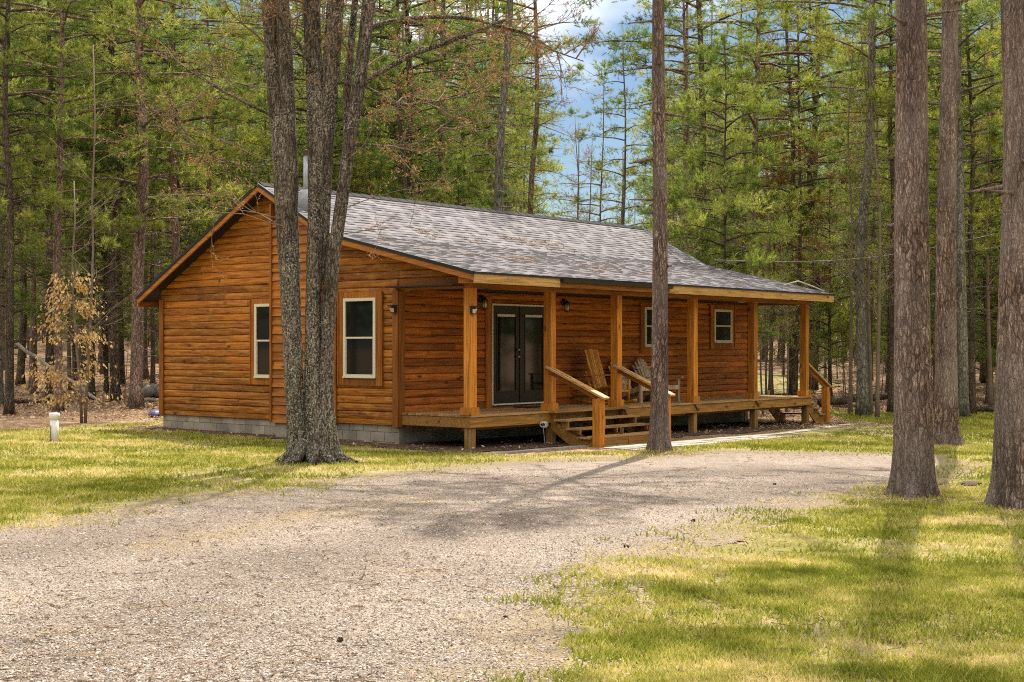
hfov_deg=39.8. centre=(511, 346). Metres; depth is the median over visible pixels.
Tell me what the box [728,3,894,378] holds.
conifer tree
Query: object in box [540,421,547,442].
path light
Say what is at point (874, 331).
young pine
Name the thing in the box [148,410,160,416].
crumpled bag
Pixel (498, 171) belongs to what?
conifer tree
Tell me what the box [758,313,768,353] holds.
young pine
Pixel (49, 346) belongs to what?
conifer tree
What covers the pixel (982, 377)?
pine tree
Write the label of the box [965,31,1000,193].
conifer tree
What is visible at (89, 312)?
beech sapling
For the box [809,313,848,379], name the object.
bare shrub
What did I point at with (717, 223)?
young pine
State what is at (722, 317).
window
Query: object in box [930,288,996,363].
young pine
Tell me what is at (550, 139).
conifer tree
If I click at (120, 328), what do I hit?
young pine
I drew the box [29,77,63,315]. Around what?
conifer tree
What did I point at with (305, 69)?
conifer tree
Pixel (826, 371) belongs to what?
bare shrub
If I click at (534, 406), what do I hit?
doormat
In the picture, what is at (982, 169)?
pine tree
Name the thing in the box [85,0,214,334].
conifer tree
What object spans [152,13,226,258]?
conifer tree
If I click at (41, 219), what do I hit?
pine tree
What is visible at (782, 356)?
bare shrub
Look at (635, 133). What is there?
foliage
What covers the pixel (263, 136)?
thin conifer
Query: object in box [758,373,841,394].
clearing
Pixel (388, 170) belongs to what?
young pine
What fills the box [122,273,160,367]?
bare shrub
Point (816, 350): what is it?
bare shrub
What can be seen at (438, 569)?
strewn twigs
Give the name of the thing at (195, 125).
pine tree
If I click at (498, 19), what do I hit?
conifer tree
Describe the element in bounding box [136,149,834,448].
log cabin
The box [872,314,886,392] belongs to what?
bare shrub
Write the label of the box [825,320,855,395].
bare shrub
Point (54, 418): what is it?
standpipe
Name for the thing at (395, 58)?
pine tree
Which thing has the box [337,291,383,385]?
window
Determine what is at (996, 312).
young pine
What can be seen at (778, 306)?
young pine
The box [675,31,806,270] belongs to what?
conifer tree
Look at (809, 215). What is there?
conifer tree
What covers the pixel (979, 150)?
pine tree
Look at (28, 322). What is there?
young pine
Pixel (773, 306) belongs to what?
conifer tree
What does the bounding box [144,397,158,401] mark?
fallen log
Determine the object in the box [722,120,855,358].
young pine
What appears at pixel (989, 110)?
pine tree
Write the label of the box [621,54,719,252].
pine tree
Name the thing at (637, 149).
pine tree
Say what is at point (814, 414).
porch steps
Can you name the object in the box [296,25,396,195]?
thin conifer
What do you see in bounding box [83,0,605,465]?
maple tree
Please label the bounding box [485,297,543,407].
french door
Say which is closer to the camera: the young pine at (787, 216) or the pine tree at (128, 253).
the pine tree at (128, 253)
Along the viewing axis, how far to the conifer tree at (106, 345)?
52.39 m
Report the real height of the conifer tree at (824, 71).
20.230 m
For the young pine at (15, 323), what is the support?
on the forest floor
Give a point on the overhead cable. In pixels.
(832, 260)
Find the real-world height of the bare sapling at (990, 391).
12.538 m
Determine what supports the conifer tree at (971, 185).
on the forest floor
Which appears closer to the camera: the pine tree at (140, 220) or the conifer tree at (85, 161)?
the pine tree at (140, 220)
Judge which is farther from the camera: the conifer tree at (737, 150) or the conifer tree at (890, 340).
the conifer tree at (737, 150)
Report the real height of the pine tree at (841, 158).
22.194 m
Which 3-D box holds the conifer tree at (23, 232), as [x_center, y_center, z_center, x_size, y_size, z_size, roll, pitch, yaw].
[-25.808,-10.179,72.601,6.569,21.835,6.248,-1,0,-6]
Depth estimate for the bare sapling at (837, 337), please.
72.28 m
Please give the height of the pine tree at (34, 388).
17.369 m
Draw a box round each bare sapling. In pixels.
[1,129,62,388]
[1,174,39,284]
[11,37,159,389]
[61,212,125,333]
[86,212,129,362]
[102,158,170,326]
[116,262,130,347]
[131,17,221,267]
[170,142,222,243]
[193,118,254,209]
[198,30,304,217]
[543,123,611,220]
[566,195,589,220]
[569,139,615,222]
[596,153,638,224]
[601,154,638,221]
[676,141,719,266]
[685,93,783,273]
[727,95,823,394]
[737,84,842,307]
[743,211,799,415]
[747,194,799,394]
[758,217,828,411]
[772,1,933,351]
[778,31,894,412]
[804,13,936,414]
[809,45,931,416]
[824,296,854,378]
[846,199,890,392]
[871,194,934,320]
[931,44,1002,406]
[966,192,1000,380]
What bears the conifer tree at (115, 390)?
on the forest floor
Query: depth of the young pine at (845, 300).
71.22 m
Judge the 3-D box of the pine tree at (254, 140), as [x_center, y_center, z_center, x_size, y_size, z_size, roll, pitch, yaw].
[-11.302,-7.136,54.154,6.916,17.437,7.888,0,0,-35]
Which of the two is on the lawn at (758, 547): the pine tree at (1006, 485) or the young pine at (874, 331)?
the pine tree at (1006, 485)
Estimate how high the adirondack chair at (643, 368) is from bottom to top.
1.046 m
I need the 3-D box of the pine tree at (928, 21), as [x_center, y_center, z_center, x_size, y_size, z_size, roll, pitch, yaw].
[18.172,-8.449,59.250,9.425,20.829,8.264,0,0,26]
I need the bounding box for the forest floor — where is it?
[0,303,995,543]
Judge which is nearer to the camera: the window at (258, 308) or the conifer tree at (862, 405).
the window at (258, 308)
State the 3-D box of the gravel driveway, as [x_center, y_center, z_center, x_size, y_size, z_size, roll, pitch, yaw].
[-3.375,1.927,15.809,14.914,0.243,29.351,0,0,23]
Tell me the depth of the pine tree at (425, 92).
72.38 m
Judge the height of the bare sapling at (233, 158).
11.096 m
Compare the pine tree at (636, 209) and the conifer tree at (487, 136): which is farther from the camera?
the pine tree at (636, 209)
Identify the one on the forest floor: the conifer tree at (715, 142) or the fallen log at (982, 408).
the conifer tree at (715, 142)
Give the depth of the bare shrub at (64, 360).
48.15 m
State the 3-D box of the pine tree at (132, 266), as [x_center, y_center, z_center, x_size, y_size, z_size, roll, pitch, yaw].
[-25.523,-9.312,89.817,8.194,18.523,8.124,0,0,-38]
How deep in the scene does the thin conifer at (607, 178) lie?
58.00 m
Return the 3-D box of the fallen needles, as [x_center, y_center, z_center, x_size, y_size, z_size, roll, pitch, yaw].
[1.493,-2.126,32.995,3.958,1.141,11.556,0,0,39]
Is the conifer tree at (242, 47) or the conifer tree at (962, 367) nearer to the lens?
the conifer tree at (962, 367)
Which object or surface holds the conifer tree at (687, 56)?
on the forest floor
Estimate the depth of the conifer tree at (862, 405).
42.48 m
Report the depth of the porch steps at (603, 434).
28.58 m
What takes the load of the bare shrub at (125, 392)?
on the forest floor
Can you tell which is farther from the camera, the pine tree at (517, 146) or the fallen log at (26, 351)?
the pine tree at (517, 146)
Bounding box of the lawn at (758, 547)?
[0,411,1023,681]
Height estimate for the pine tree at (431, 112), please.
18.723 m
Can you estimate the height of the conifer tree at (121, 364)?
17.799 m
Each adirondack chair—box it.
[608,362,650,402]
[630,358,683,400]
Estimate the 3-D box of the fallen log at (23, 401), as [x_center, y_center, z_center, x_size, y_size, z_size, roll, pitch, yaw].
[-15.163,1.664,43.236,1.810,0.213,0.184,0,0,-16]
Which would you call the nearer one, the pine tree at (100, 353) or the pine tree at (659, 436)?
the pine tree at (659, 436)
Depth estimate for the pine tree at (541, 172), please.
95.79 m
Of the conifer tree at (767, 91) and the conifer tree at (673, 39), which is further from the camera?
the conifer tree at (673, 39)
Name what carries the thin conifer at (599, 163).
on the forest floor
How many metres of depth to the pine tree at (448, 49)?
105.66 m
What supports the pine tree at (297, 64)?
on the forest floor
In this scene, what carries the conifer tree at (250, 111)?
on the forest floor
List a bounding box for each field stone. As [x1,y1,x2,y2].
[143,385,154,397]
[154,386,158,397]
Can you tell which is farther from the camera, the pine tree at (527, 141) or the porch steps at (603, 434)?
the pine tree at (527, 141)
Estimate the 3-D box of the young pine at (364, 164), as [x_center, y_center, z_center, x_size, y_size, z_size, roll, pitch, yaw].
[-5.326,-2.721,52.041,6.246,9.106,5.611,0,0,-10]
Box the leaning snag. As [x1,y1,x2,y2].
[151,222,159,276]
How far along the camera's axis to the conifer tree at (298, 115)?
63.26 m
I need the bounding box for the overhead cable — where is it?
[726,234,992,261]
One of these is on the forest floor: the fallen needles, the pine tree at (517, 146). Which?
the pine tree at (517, 146)
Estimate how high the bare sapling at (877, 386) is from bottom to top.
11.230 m
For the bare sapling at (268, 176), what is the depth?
57.95 m
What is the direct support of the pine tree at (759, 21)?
on the forest floor
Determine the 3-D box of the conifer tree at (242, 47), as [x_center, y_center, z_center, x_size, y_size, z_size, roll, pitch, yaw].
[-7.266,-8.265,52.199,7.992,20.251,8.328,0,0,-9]
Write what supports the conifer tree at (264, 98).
on the forest floor
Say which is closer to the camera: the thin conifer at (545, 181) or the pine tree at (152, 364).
the pine tree at (152, 364)
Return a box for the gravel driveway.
[0,450,987,681]
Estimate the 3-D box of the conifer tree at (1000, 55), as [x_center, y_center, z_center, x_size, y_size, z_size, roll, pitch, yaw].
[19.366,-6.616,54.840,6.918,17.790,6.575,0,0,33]
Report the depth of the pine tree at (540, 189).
87.65 m
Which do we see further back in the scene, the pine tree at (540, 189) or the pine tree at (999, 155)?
the pine tree at (540, 189)
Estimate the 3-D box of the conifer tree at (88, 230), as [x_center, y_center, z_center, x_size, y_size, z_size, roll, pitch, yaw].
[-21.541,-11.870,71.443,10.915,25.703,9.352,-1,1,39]
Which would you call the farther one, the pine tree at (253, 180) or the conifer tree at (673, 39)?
the conifer tree at (673, 39)
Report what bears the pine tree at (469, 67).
on the forest floor
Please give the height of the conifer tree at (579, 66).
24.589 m
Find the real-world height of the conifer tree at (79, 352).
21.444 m
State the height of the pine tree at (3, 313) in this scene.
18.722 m
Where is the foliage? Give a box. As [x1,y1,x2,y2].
[5,3,976,362]
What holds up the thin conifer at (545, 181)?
on the forest floor
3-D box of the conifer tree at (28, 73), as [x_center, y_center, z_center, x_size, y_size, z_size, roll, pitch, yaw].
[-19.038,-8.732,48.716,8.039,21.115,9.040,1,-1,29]
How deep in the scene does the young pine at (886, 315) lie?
66.70 m
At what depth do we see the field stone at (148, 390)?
47.87 m
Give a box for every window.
[249,298,268,384]
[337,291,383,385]
[639,302,651,352]
[709,304,734,348]
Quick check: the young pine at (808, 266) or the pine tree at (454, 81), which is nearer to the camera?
the young pine at (808, 266)
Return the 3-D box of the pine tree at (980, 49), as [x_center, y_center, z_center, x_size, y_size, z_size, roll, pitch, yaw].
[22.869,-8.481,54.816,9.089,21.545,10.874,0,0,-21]
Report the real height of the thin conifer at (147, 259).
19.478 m
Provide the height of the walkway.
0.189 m
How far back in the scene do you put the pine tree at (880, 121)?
75.65 m
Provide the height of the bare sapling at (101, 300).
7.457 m
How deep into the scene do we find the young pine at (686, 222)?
77.03 m
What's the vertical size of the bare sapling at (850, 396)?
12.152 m
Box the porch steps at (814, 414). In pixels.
[768,363,831,422]
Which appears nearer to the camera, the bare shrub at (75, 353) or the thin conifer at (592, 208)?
the bare shrub at (75, 353)
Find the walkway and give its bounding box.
[448,422,876,456]
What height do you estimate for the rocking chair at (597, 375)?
1.263 m
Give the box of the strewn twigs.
[0,423,1023,681]
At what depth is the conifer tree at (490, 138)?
65.40 m
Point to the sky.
(610, 13)
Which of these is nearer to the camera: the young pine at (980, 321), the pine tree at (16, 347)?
the young pine at (980, 321)
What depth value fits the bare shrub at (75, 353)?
50.23 m
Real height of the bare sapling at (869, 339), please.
12.286 m
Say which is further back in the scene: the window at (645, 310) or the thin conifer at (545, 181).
the thin conifer at (545, 181)
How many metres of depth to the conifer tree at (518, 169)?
56.04 m
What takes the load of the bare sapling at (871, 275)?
on the forest floor
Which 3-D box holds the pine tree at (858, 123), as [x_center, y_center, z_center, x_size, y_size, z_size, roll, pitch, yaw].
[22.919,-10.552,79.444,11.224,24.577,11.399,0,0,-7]
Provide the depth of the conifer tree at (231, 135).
73.91 m
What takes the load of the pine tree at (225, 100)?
on the forest floor
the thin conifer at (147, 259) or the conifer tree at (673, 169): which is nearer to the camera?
the conifer tree at (673, 169)
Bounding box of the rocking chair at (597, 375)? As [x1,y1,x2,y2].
[581,348,636,404]
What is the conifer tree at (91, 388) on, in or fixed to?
on the forest floor
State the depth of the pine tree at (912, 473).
18.98 m
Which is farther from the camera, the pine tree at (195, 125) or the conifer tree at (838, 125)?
the pine tree at (195, 125)
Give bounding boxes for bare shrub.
[2,331,30,386]
[35,322,76,376]
[63,313,98,393]
[109,330,144,403]
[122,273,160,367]
[758,306,817,394]
[782,305,841,390]
[786,304,837,393]
[809,280,880,395]
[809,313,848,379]
[818,340,841,379]
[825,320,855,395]
[871,308,886,372]
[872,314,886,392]
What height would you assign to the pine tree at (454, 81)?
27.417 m
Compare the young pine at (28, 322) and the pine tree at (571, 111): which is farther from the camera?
the pine tree at (571, 111)
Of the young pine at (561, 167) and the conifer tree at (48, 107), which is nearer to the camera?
the conifer tree at (48, 107)
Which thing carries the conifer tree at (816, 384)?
on the forest floor
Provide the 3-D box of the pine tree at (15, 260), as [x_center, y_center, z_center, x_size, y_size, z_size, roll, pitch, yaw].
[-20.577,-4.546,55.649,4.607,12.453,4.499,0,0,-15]
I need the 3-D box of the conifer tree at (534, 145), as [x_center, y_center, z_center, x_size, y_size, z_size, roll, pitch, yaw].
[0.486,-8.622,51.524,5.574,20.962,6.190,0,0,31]
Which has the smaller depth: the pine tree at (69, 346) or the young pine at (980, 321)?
the pine tree at (69, 346)
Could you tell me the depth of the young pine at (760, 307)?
102.97 m
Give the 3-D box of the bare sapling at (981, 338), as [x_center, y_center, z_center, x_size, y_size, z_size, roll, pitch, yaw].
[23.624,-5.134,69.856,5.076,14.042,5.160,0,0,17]
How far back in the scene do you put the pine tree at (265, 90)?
90.83 m
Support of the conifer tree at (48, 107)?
on the forest floor
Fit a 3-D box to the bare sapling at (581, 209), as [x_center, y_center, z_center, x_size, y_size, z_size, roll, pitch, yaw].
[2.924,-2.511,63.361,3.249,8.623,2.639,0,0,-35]
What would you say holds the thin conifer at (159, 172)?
on the forest floor
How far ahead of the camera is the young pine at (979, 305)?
51.88 m
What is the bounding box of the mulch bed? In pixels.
[121,418,849,452]
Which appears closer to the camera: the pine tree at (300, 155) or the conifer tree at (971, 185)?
the conifer tree at (971, 185)
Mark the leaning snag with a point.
(154, 241)
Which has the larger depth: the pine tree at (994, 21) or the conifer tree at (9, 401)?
the pine tree at (994, 21)
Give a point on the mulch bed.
(515, 441)
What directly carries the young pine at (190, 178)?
on the forest floor
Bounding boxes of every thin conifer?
[11,78,45,350]
[121,101,203,345]
[125,0,246,314]
[136,151,225,251]
[228,78,268,186]
[262,3,387,181]
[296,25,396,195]
[481,57,573,212]
[540,128,621,222]
[554,86,640,225]
[567,33,670,231]
[765,59,852,370]
[850,7,989,350]
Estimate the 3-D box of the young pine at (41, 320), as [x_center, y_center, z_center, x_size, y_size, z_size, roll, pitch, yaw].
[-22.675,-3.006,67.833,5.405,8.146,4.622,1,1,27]
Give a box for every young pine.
[0,0,109,361]
[4,242,43,336]
[5,232,45,346]
[14,207,95,361]
[19,136,171,393]
[128,258,170,360]
[162,105,260,246]
[333,104,445,195]
[333,163,391,194]
[335,151,425,200]
[428,149,493,209]
[465,136,568,215]
[625,103,849,265]
[647,142,789,317]
[648,20,803,339]
[667,157,777,271]
[708,226,782,341]
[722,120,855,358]
[746,207,808,374]
[758,188,854,340]
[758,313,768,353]
[772,173,887,395]
[783,226,855,377]
[802,121,984,353]
[831,223,933,364]
[840,274,887,372]
[872,255,933,354]
[878,122,1002,403]
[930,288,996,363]
[965,212,1001,380]
[967,304,997,368]
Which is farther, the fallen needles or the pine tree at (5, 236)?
the pine tree at (5, 236)
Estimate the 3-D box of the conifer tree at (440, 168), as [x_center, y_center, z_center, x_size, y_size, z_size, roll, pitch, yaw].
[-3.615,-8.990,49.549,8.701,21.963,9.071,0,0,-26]
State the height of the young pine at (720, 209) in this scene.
11.607 m
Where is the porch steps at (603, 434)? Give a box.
[545,365,675,447]
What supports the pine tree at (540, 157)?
on the forest floor
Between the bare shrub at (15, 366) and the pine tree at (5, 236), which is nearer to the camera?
the bare shrub at (15, 366)
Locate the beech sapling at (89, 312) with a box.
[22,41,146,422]
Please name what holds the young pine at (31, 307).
on the forest floor
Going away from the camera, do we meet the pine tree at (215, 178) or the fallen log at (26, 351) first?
the fallen log at (26, 351)
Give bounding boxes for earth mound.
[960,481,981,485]
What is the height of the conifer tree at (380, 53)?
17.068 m
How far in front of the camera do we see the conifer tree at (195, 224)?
48.91 m
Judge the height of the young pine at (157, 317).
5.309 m
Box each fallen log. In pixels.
[14,339,102,403]
[14,399,46,403]
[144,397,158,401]
[817,393,887,406]
[976,405,993,412]
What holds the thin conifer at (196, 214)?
on the forest floor
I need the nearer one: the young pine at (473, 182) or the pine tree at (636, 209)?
the young pine at (473, 182)
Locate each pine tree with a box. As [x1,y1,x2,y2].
[0,0,209,411]
[0,0,321,408]
[0,2,115,394]
[0,5,64,320]
[0,7,89,370]
[6,98,41,348]
[11,36,72,284]
[38,0,160,374]
[40,0,262,379]
[45,0,265,278]
[72,2,239,383]
[97,173,169,340]
[111,8,246,277]
[149,0,306,249]
[164,40,273,240]
[189,11,262,207]
[200,13,306,204]
[204,6,361,188]
[213,1,337,213]
[237,9,396,184]
[261,0,465,195]
[300,0,496,199]
[301,1,506,200]
[337,0,554,212]
[341,0,492,195]
[372,0,506,202]
[373,0,544,199]
[375,0,560,207]
[384,4,482,164]
[387,5,529,205]
[445,0,561,214]
[453,0,593,212]
[458,62,567,211]
[479,67,560,214]
[600,63,717,241]
[620,0,887,369]
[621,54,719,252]
[628,0,690,451]
[767,17,894,283]
[800,1,970,273]
[803,33,888,349]
[818,0,1002,302]
[828,0,1002,408]
[851,19,988,327]
[852,27,968,237]
[873,0,1001,329]
[875,2,1001,376]
[877,0,1002,305]
[883,0,961,497]
[893,0,999,382]
[927,0,968,446]
[927,0,1002,402]
[936,27,1002,210]
[961,0,1023,510]
[963,35,1000,106]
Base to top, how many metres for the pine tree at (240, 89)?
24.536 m
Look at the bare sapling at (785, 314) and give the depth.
42.89 m
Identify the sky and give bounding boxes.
[19,0,1000,281]
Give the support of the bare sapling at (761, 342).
on the forest floor
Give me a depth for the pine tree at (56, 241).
39.31 m
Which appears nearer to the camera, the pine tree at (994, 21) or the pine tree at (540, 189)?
the pine tree at (994, 21)
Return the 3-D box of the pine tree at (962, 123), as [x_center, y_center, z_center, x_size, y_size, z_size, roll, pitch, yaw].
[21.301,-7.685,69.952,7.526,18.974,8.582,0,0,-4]
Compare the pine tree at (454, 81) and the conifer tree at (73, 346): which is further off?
the pine tree at (454, 81)
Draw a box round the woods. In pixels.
[14,0,996,364]
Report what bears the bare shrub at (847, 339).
on the forest floor
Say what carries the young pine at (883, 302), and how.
on the forest floor
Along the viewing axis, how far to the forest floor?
41.91 m
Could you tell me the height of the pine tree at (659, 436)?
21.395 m
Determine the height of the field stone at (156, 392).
0.409 m
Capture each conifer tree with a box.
[0,0,83,176]
[0,0,110,415]
[0,0,113,405]
[0,0,164,401]
[0,2,202,378]
[0,5,45,357]
[0,5,121,385]
[11,0,212,399]
[11,5,135,381]
[13,0,205,385]
[13,1,151,362]
[26,0,248,401]
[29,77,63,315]
[39,10,134,332]
[63,5,168,390]
[65,0,271,332]
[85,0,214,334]
[120,10,206,362]
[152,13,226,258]
[181,0,324,192]
[202,0,423,192]
[212,5,383,198]
[219,0,431,196]
[227,11,437,194]
[229,40,306,186]
[263,6,387,146]
[290,0,548,203]
[297,0,455,197]
[320,0,501,201]
[349,0,554,208]
[385,0,557,210]
[415,1,569,196]
[430,0,532,212]
[439,0,551,211]
[440,0,625,213]
[453,0,555,210]
[572,0,813,258]
[606,0,745,251]
[607,0,750,247]
[636,0,733,224]
[643,54,739,257]
[666,68,779,263]
[671,0,814,329]
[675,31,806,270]
[677,0,889,394]
[704,0,895,389]
[704,0,999,415]
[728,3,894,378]
[736,108,813,389]
[758,0,864,394]
[778,0,986,412]
[797,2,930,380]
[801,0,1001,317]
[836,0,1002,416]
[852,0,1002,414]
[929,3,1002,322]
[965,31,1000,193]
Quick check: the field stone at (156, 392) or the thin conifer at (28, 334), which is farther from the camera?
the thin conifer at (28, 334)
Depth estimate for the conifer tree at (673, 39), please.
83.90 m
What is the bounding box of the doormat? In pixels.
[513,405,540,407]
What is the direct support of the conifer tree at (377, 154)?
on the forest floor
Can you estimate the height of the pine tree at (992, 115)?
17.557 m
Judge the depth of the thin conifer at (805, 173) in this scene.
83.98 m
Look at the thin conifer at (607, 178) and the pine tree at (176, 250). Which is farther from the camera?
the thin conifer at (607, 178)
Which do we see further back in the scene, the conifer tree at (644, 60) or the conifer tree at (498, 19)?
the conifer tree at (498, 19)
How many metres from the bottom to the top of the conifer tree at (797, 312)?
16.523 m
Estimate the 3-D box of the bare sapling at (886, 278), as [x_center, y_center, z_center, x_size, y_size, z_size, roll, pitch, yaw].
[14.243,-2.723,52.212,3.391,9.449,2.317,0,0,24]
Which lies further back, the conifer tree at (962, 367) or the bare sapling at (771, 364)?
the bare sapling at (771, 364)
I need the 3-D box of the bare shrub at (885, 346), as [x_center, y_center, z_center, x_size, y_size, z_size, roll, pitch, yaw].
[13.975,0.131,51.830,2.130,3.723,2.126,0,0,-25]
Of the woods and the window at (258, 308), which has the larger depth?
the woods
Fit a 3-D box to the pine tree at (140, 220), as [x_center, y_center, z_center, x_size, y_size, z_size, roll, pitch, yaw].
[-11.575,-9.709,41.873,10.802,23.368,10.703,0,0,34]
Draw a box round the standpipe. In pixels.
[49,413,59,441]
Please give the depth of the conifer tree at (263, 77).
56.79 m
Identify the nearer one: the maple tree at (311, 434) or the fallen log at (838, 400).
the maple tree at (311, 434)
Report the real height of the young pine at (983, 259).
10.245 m
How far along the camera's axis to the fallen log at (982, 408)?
45.54 m
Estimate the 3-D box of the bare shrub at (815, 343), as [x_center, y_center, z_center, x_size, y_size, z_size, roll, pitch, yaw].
[10.393,0.193,49.105,2.230,3.922,2.243,0,0,11]
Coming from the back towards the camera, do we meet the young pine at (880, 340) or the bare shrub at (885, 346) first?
the young pine at (880, 340)
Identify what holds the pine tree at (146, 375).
on the forest floor
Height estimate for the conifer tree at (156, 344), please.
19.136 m
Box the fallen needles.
[345,220,698,274]
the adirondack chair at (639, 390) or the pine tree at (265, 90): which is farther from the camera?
the pine tree at (265, 90)
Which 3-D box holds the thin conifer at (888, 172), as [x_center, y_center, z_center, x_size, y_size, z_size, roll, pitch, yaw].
[18.994,-8.274,64.461,7.696,20.340,7.356,0,0,31]

